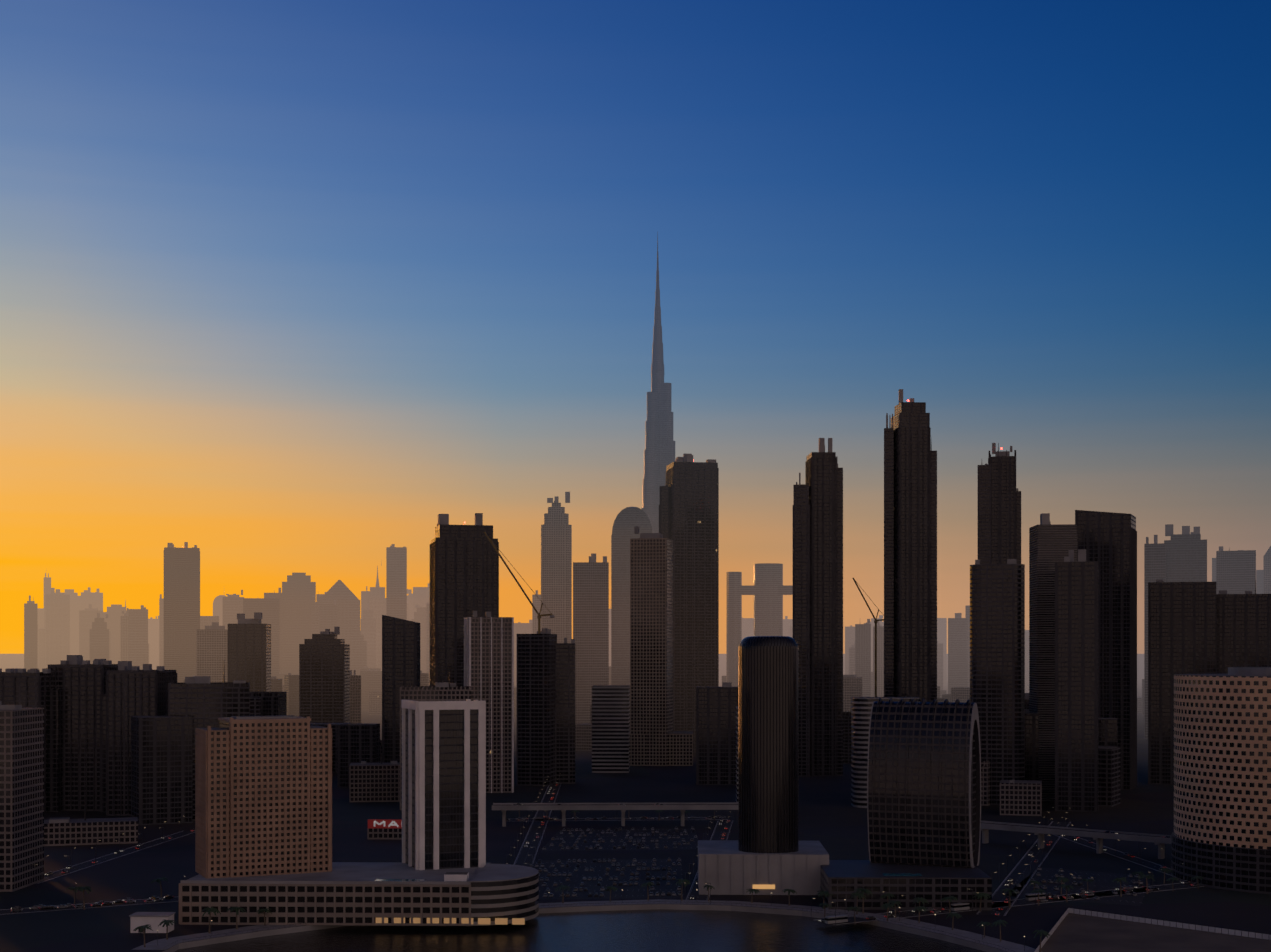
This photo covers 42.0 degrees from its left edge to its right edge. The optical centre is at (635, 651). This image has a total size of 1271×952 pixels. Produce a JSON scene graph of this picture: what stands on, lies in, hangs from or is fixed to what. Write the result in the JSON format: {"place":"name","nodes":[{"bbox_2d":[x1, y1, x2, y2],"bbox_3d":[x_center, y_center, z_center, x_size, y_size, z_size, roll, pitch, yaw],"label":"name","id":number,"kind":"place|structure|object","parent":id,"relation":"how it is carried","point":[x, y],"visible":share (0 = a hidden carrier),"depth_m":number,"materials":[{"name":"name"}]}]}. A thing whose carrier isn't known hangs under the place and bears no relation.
{"place":"outdoors","nodes":[
{"label":"outdoors","id":0,"kind":"place"},
{"bbox_2d":[64,589,80,654],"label":"tower","id":1,"kind":"structure","parent":0,"point":[75,603],"depth_m":5724.37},
{"bbox_2d":[0,897,178,914],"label":"canal road","id":2,"kind":"structure","parent":0,"point":[87,905],"depth_m":778.65,"materials":[{"name":"asphalt"}]},
{"bbox_2d":[44,799,137,845],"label":"building","id":3,"kind":"structure","parent":0,"point":[63,831],"depth_m":1028.21,"materials":[{"name":"concrete"}]},
{"bbox_2d":[103,604,125,663],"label":"tower","id":4,"kind":"structure","parent":0,"point":[114,613],"depth_m":4825.01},
{"bbox_2d":[36,831,194,883],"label":"road","id":5,"kind":"structure","parent":0,"point":[84,865],"depth_m":968.60,"materials":[{"name":"asphalt"}]},
{"bbox_2d":[128,605,147,669],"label":"tower","id":6,"kind":"structure","parent":0,"point":[137,637],"depth_m":3698.62,"materials":[{"name":"concrete"}]},
{"bbox_2d":[164,542,199,682],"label":"tower","id":7,"kind":"structure","parent":0,"point":[181,596],"depth_m":3026.12,"materials":[{"name":"concrete"}]},
{"bbox_2d":[168,673,249,820],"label":"dark building","id":8,"kind":"structure","parent":0,"point":[203,701],"depth_m":1175.99,"materials":[{"name":"concrete"}]},
{"bbox_2d":[197,622,227,681],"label":"tower","id":9,"kind":"structure","parent":0,"point":[212,651],"depth_m":2519.33,"materials":[{"name":"concrete"}]},
{"bbox_2d":[228,612,270,691],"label":"tower","id":10,"kind":"structure","parent":0,"point":[249,650],"depth_m":1913.93,"materials":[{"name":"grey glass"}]},
{"bbox_2d":[243,594,278,678],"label":"tower","id":11,"kind":"structure","parent":0,"point":[268,608],"depth_m":3364.90,"materials":[{"name":"concrete"}]},
{"bbox_2d":[299,627,349,722],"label":"tower","id":12,"kind":"structure","parent":0,"point":[324,676],"depth_m":1810.46,"materials":[{"name":"concrete"}]},
{"bbox_2d":[349,754,399,801],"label":"building","id":13,"kind":"structure","parent":0,"point":[374,782],"depth_m":1319.61,"materials":[{"name":"concrete"}]},
{"bbox_2d":[386,544,406,619],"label":"tower","id":14,"kind":"structure","parent":0,"point":[396,582],"depth_m":3515.88,"materials":[{"name":"concrete"}]},
{"bbox_2d":[382,615,419,762],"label":"tower","id":15,"kind":"structure","parent":0,"point":[400,652],"depth_m":1506.37,"materials":[{"name":"black glass"}]},
{"bbox_2d":[464,611,513,792],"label":"skyscraper","id":16,"kind":"structure","parent":0,"point":[488,659],"depth_m":1405.54,"materials":[{"name":"paint"}]},
{"bbox_2d":[175,909,984,951],"bbox_3d":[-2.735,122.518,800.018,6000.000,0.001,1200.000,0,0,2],"label":"water","id":17,"kind":"structure","parent":0,"point":[661,930],"depth_m":708.73,"materials":[{"name":"blue liquid"}]},
{"bbox_2d":[163,904,1005,951],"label":"promenade","id":18,"kind":"structure","parent":0,"point":[190,944],"depth_m":735.53,"materials":[{"name":"concrete"}]},
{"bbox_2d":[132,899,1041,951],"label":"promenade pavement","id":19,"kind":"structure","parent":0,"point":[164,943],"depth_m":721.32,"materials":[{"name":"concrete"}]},
{"bbox_2d":[573,553,608,724],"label":"grey tower","id":20,"kind":"structure","parent":0,"point":[591,607],"depth_m":2302.34,"materials":[{"name":"concrete"}]},
{"bbox_2d":[611,507,651,684],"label":"skyscraper","id":21,"kind":"structure","parent":0,"point":[627,520],"depth_m":2500.98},
{"bbox_2d":[0,654,1270,951],"bbox_3d":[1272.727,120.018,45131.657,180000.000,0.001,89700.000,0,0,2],"label":"ground","id":22,"kind":"structure","parent":0,"point":[832,820],"depth_m":987.91,"materials":[{"name":"asphalt"}]},
{"bbox_2d":[0,701,43,891],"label":"building","id":23,"kind":"structure","parent":22,"relation":"on","point":[21,792],"depth_m":837.29,"materials":[{"name":"concrete"}]},
{"bbox_2d":[0,668,51,812],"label":"building","id":24,"kind":"structure","parent":22,"relation":"on","point":[24,688],"depth_m":1222.11,"materials":[{"name":"brown concrete"}]},
{"bbox_2d":[24,595,37,671],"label":"skyscraper","id":25,"kind":"structure","parent":22,"relation":"on","point":[30,634],"depth_m":3849.78,"materials":[{"name":"concrete"}]},
{"bbox_2d":[45,588,69,668],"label":"skyscraper","id":26,"kind":"structure","parent":22,"relation":"on","point":[57,626],"depth_m":4845.62,"materials":[{"name":"concrete"}]},
{"bbox_2d":[47,688,105,811],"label":"block link","id":27,"kind":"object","parent":22,"relation":"on","point":[54,750],"visible":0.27,"depth_m":1236.35,"materials":[{"name":"black glass"}]},
{"bbox_2d":[46,655,117,810],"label":"building","id":28,"kind":"structure","parent":22,"relation":"on","point":[79,680],"depth_m":1245.78,"materials":[{"name":"glass"}]},
{"bbox_2d":[79,604,102,659],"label":"skyscraper","id":29,"kind":"structure","parent":22,"relation":"on","point":[87,616],"depth_m":4656.28,"materials":[{"name":"concrete"}]},
{"bbox_2d":[90,613,108,663],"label":"skyscraper","id":30,"kind":"structure","parent":22,"relation":"on","point":[99,639],"depth_m":3752.82,"materials":[{"name":"concrete"}]},
{"bbox_2d":[106,661,176,815],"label":"building","id":31,"kind":"structure","parent":22,"relation":"on","point":[131,690],"depth_m":1209.55,"materials":[{"name":"brown concrete"}]},
{"bbox_2d":[129,912,175,932],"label":"building","id":32,"kind":"structure","parent":22,"relation":"on","point":[152,919],"depth_m":705.32,"materials":[{"name":"paint"}]},
{"bbox_2d":[148,616,158,669],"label":"skyscraper","id":33,"kind":"structure","parent":22,"relation":"on","point":[153,633],"depth_m":5982.35,"materials":[{"name":"concrete"}]},
{"bbox_2d":[131,716,192,824],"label":"block","id":34,"kind":"structure","parent":22,"relation":"on","point":[161,768],"depth_m":1150.70,"materials":[{"name":"brown concrete"}]},
{"bbox_2d":[223,590,243,629],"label":"skyscraper","id":35,"kind":"structure","parent":22,"relation":"on","point":[232,606],"depth_m":3838.97,"materials":[{"name":"concrete"}]},
{"bbox_2d":[250,692,286,715],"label":"block","id":36,"kind":"structure","parent":22,"relation":"on","point":[273,703],"depth_m":1472.46,"materials":[{"name":"grey glass"}]},
{"bbox_2d":[284,673,298,715],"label":"block","id":37,"kind":"structure","parent":22,"relation":"on","point":[291,685],"depth_m":2484.82,"materials":[{"name":"concrete"}]},
{"bbox_2d":[282,573,315,674],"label":"tower","id":38,"kind":"structure","parent":22,"relation":"on","point":[298,593],"depth_m":3709.71,"materials":[{"name":"concrete"}]},
{"bbox_2d":[319,600,337,638],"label":"skyscraper","id":39,"kind":"structure","parent":22,"relation":"on","point":[328,616],"depth_m":3599.84,"materials":[{"name":"concrete"}]},
{"bbox_2d":[318,580,359,674],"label":"tower","id":40,"kind":"structure","parent":22,"relation":"on","point":[344,597],"depth_m":3696.73,"materials":[{"name":"concrete"}]},
{"bbox_2d":[350,670,360,722],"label":"block","id":41,"kind":"structure","parent":22,"relation":"on","point":[355,698],"depth_m":2038.08,"materials":[{"name":"concrete"}]},
{"bbox_2d":[337,723,379,787],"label":"block","id":42,"kind":"structure","parent":22,"relation":"on","point":[358,742],"depth_m":1459.57,"materials":[{"name":"black glass"}]},
{"bbox_2d":[179,862,538,925],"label":"podium building","id":43,"kind":"structure","parent":22,"relation":"on","point":[377,893],"depth_m":726.17,"materials":[{"name":"beige"}]},
{"bbox_2d":[195,715,331,878],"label":"brown hotel","id":44,"kind":"structure","parent":43,"relation":"on","point":[263,795],"depth_m":754.50,"materials":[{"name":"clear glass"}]},
{"bbox_2d":[401,699,485,869],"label":"skyscraper","id":45,"kind":"structure","parent":43,"relation":"on","point":[443,784],"depth_m":779.01,"materials":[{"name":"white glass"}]},
{"bbox_2d":[361,600,375,667],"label":"skyscraper","id":46,"kind":"structure","parent":22,"relation":"on","point":[368,626],"depth_m":4316.50,"materials":[{"name":"concrete"}]},
{"bbox_2d":[360,669,381,709],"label":"block","id":47,"kind":"structure","parent":22,"relation":"on","point":[371,679],"depth_m":3393.49,"materials":[{"name":"concrete"}]},
{"bbox_2d":[367,563,385,670],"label":"skyscraper","id":48,"kind":"structure","parent":22,"relation":"on","point":[377,602],"depth_m":4523.38,"materials":[{"name":"concrete"}]},
{"bbox_2d":[411,605,425,672],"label":"skyscraper","id":49,"kind":"structure","parent":22,"relation":"on","point":[420,615],"depth_m":4364.59,"materials":[{"name":"concrete"}]},
{"bbox_2d":[400,671,470,809],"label":"tower","id":50,"kind":"structure","parent":22,"relation":"on","point":[443,691],"depth_m":1254.47,"materials":[{"name":"concrete"}]},
{"bbox_2d":[430,513,498,685],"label":"skyscraper","id":51,"kind":"structure","parent":22,"relation":"on","point":[464,571],"depth_m":1705.35,"materials":[{"name":"black glass"}]},
{"bbox_2d":[513,784,559,866],"bbox_3d":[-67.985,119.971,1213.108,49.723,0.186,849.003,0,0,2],"label":"road","id":52,"kind":"structure","parent":22,"relation":"on","point":[526,855],"depth_m":1085.07,"materials":[{"name":"asphalt"}]},
{"bbox_2d":[517,628,556,785],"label":"tower","id":53,"kind":"structure","parent":22,"relation":"on","point":[535,709],"depth_m":1479.36,"materials":[{"name":"glass"}]},
{"bbox_2d":[541,492,571,642],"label":"skyscraper","id":54,"kind":"structure","parent":22,"relation":"on","point":[556,563],"depth_m":2604.70,"materials":[{"name":"concrete"}]},
{"bbox_2d":[555,638,574,783],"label":"tower","id":55,"kind":"structure","parent":22,"relation":"on","point":[565,712],"depth_m":1502.11,"materials":[{"name":"glass"}]},
{"bbox_2d":[575,723,591,750],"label":"block","id":56,"kind":"structure","parent":22,"relation":"on","point":[583,736],"depth_m":2002.10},
{"bbox_2d":[533,859,682,899],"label":"parking lot","id":57,"kind":"structure","parent":22,"relation":"on","point":[594,888],"depth_m":870.88,"materials":[{"name":"asphalt"}]},
{"bbox_2d":[592,685,629,772],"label":"building","id":58,"kind":"structure","parent":22,"relation":"on","point":[610,728],"depth_m":1636.32,"materials":[{"name":"concrete"}]},
{"bbox_2d":[492,802,737,826],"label":"flyover","id":59,"kind":"object","parent":22,"relation":"on","point":[564,807],"visible":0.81,"depth_m":1130.78,"materials":[{"name":"concrete"}]},
{"bbox_2d":[541,828,697,850],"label":"parking lot","id":60,"kind":"structure","parent":22,"relation":"on","point":[607,838],"depth_m":1050.61,"materials":[{"name":"asphalt"}]},
{"bbox_2d":[630,526,672,765],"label":"skyscraper","id":61,"kind":"structure","parent":22,"relation":"on","point":[651,635],"depth_m":1737.40,"materials":[{"name":"concrete"}]},
{"bbox_2d":[641,234,674,532],"bbox_3d":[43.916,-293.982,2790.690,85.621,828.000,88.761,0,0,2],"label":"skyscraper","id":62,"kind":"structure","parent":22,"relation":"on","point":[659,453],"depth_m":2775.06,"materials":[{"name":"glass"}]},
{"bbox_2d":[630,731,692,765],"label":"building","id":63,"kind":"structure","parent":22,"relation":"on","point":[679,748],"depth_m":1736.77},
{"bbox_2d":[666,453,718,755],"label":"skyscraper","id":64,"kind":"structure","parent":22,"relation":"on","point":[694,506],"depth_m":1898.58,"materials":[{"name":"concrete"}]},
{"bbox_2d":[698,840,828,894],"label":"podium building","id":65,"kind":"structure","parent":22,"relation":"on","point":[726,867],"depth_m":815.82,"materials":[{"name":"concrete"}]},
{"bbox_2d":[738,636,798,852],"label":"cylindrical tower","id":66,"kind":"structure","parent":65,"relation":"on","point":[768,744],"depth_m":822.12,"materials":[{"name":"glass"}]},
{"bbox_2d":[793,473,809,776],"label":"skyscraper","id":67,"kind":"structure","parent":22,"relation":"on","point":[801,571],"depth_m":1585.51,"materials":[{"name":"glass"}]},
{"bbox_2d":[805,438,836,775],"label":"skyscraper","id":68,"kind":"structure","parent":22,"relation":"on","point":[821,472],"depth_m":1595.05,"materials":[{"name":"black glass"}]},
{"bbox_2d":[837,457,842,775],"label":"skyscraper","id":69,"kind":"structure","parent":22,"relation":"on","point":[839,621],"depth_m":1598.52,"materials":[{"name":"glass"}]},
{"bbox_2d":[851,697,919,807],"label":"high-rise building","id":70,"kind":"structure","parent":22,"relation":"on","point":[861,707],"depth_m":1270.67,"materials":[{"name":"concrete"}]},
{"bbox_2d":[884,413,893,696],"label":"tall tower","id":71,"kind":"structure","parent":22,"relation":"on","point":[889,562],"depth_m":1698.02,"materials":[{"name":"concrete"}]},
{"bbox_2d":[820,860,991,909],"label":"low-rise building","id":72,"kind":"structure","parent":22,"relation":"on","point":[841,881],"depth_m":769.02,"materials":[{"name":"concrete"}]},
{"bbox_2d":[931,441,936,701],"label":"tall tower","id":73,"kind":"structure","parent":22,"relation":"on","point":[933,575],"depth_m":1696.47,"materials":[{"name":"glass"}]},
{"bbox_2d":[981,761,989,805],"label":"building","id":74,"kind":"structure","parent":22,"relation":"on","point":[985,783],"depth_m":1287.91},
{"bbox_2d":[970,559,1024,804],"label":"skyscraper","id":75,"kind":"structure","parent":22,"relation":"on","point":[997,644],"depth_m":1292.30,"materials":[{"name":"concrete"}]},
{"bbox_2d":[989,443,1015,563],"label":"tower","id":76,"kind":"structure","parent":22,"relation":"on","point":[1003,505],"depth_m":1689.82,"materials":[{"name":"black glass"}]},
{"bbox_2d":[1025,709,1038,780],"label":"block","id":77,"kind":"structure","parent":22,"relation":"on","point":[1031,746],"depth_m":1325.70,"materials":[{"name":"black glass"}]},
{"bbox_2d":[1029,513,1076,800],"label":"tower","id":78,"kind":"structure","parent":22,"relation":"on","point":[1050,545],"depth_m":1325.02,"materials":[{"name":"concrete"}]},
{"bbox_2d":[981,821,1170,858],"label":"flyover","id":79,"kind":"object","parent":22,"relation":"on","point":[1099,836],"visible":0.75,"depth_m":991.39,"materials":[{"name":"concrete"}]},
{"bbox_2d":[1004,867,1152,905],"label":"parking lot","id":80,"kind":"structure","parent":22,"relation":"on","point":[1104,881],"depth_m":848.54,"materials":[{"name":"asphalt"}]},
{"bbox_2d":[1098,746,1119,806],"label":"block","id":81,"kind":"structure","parent":22,"relation":"on","point":[1108,776],"depth_m":1281.29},
{"bbox_2d":[1098,718,1116,746],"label":"block","id":82,"kind":"structure","parent":81,"relation":"on","point":[1107,732],"depth_m":1337.57,"materials":[{"name":"black glass"}]},
{"bbox_2d":[1148,579,1215,784],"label":"block","id":83,"kind":"structure","parent":22,"relation":"on","point":[1181,627],"depth_m":1490.72,"materials":[{"name":"brown glass"}]},
{"bbox_2d":[659,484,669,538],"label":"skyscraper","id":84,"kind":"structure","parent":0,"point":[664,517],"depth_m":1902.40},
{"bbox_2d":[684,821,732,903],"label":"road","id":85,"kind":"structure","parent":0,"point":[718,831],"depth_m":1056.20,"materials":[{"name":"asphalt"}]},
{"bbox_2d":[696,682,737,784],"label":"building","id":86,"kind":"structure","parent":0,"point":[715,735],"depth_m":1487.59,"materials":[{"name":"brown glass"}]},
{"bbox_2d":[726,563,792,686],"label":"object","id":87,"kind":"structure","parent":0,"point":[768,589],"depth_m":2997.37,"materials":[{"name":"concrete"}]},
{"bbox_2d":[843,712,850,763],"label":"block","id":88,"kind":"structure","parent":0,"point":[846,737],"depth_m":1768.51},
{"bbox_2d":[843,675,861,711],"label":"block","id":89,"kind":"structure","parent":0,"point":[852,685],"depth_m":2260.00,"materials":[{"name":"concrete"}]},
{"bbox_2d":[855,619,870,696],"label":"tower","id":90,"kind":"structure","parent":0,"point":[863,651],"depth_m":2989.03,"materials":[{"name":"concrete"}]},
{"bbox_2d":[873,621,883,696],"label":"tower","id":91,"kind":"structure","parent":0,"point":[880,661],"depth_m":3187.71,"materials":[{"name":"concrete"}]},
{"bbox_2d":[891,389,930,701],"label":"tall tower","id":92,"kind":"structure","parent":0,"point":[912,547],"depth_m":1692.26,"materials":[{"name":"black glass"}]},
{"bbox_2d":[867,698,980,867],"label":"office building","id":93,"kind":"structure","parent":0,"point":[924,783],"depth_m":809.46,"materials":[{"name":"glass"}]},
{"bbox_2d":[937,618,946,683],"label":"tower","id":94,"kind":"structure","parent":0,"point":[941,630],"depth_m":6025.06,"materials":[{"name":"concrete"}]},
{"bbox_2d":[948,613,967,693],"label":"tower","id":95,"kind":"structure","parent":0,"point":[958,650],"depth_m":3382.45,"materials":[{"name":"concrete"}]},
{"bbox_2d":[978,458,990,563],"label":"tower","id":96,"kind":"structure","parent":0,"point":[984,514],"depth_m":1692.26,"materials":[{"name":"concrete"}]},
{"bbox_2d":[814,883,1203,924],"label":"road","id":97,"kind":"structure","parent":0,"point":[1020,902],"depth_m":787.92,"materials":[{"name":"asphalt"}]},
{"bbox_2d":[1000,780,1041,815],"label":"low-rise building","id":98,"kind":"structure","parent":0,"point":[1020,797],"depth_m":1210.08,"materials":[{"name":"concrete"}]},
{"bbox_2d":[977,821,1070,915],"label":"road","id":99,"kind":"structure","parent":0,"point":[1020,867],"depth_m":902.55,"materials":[{"name":"asphalt"}]},
{"bbox_2d":[1055,549,1097,811],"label":"tower","id":100,"kind":"structure","parent":0,"point":[1076,686],"depth_m":1241.06,"materials":[{"name":"brown glass"}]},
{"bbox_2d":[1075,510,1136,789],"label":"tower","id":101,"kind":"structure","parent":0,"point":[1107,541],"depth_m":1436.69,"materials":[{"name":"black glass"}]},
{"bbox_2d":[1053,834,1171,875],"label":"road","id":102,"kind":"structure","parent":0,"point":[1134,859],"depth_m":977.31,"materials":[{"name":"asphalt"}]},
{"bbox_2d":[1144,535,1165,737],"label":"tower","id":103,"kind":"structure","parent":0,"point":[1154,561],"depth_m":2283.83,"materials":[{"name":"concrete"}]},
{"bbox_2d":[1041,913,1270,951],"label":"flat roof","id":104,"kind":"structure","parent":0,"point":[1077,933],"depth_m":689.41,"materials":[{"name":"concrete"}]},
{"bbox_2d":[1034,908,1270,951],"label":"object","id":105,"kind":"structure","parent":104,"relation":"on","point":[1172,924],"depth_m":719.56,"materials":[{"name":"concrete"}]},
{"bbox_2d":[1164,524,1206,581],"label":"tower","id":106,"kind":"structure","parent":0,"point":[1186,555],"depth_m":2380.20,"materials":[{"name":"concrete"}]},
{"bbox_2d":[1171,667,1270,893],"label":"round building","id":107,"kind":"structure","parent":0,"point":[1221,836],"depth_m":836.03,"materials":[{"name":"concrete"}]},
{"bbox_2d":[1216,546,1255,593],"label":"building","id":108,"kind":"structure","parent":0,"point":[1235,572],"depth_m":2575.12,"materials":[{"name":"concrete"}]},
{"bbox_2d":[1216,580,1270,673],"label":"block","id":109,"kind":"structure","parent":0,"point":[1243,630],"depth_m":1508.30,"materials":[{"name":"brown glass"}]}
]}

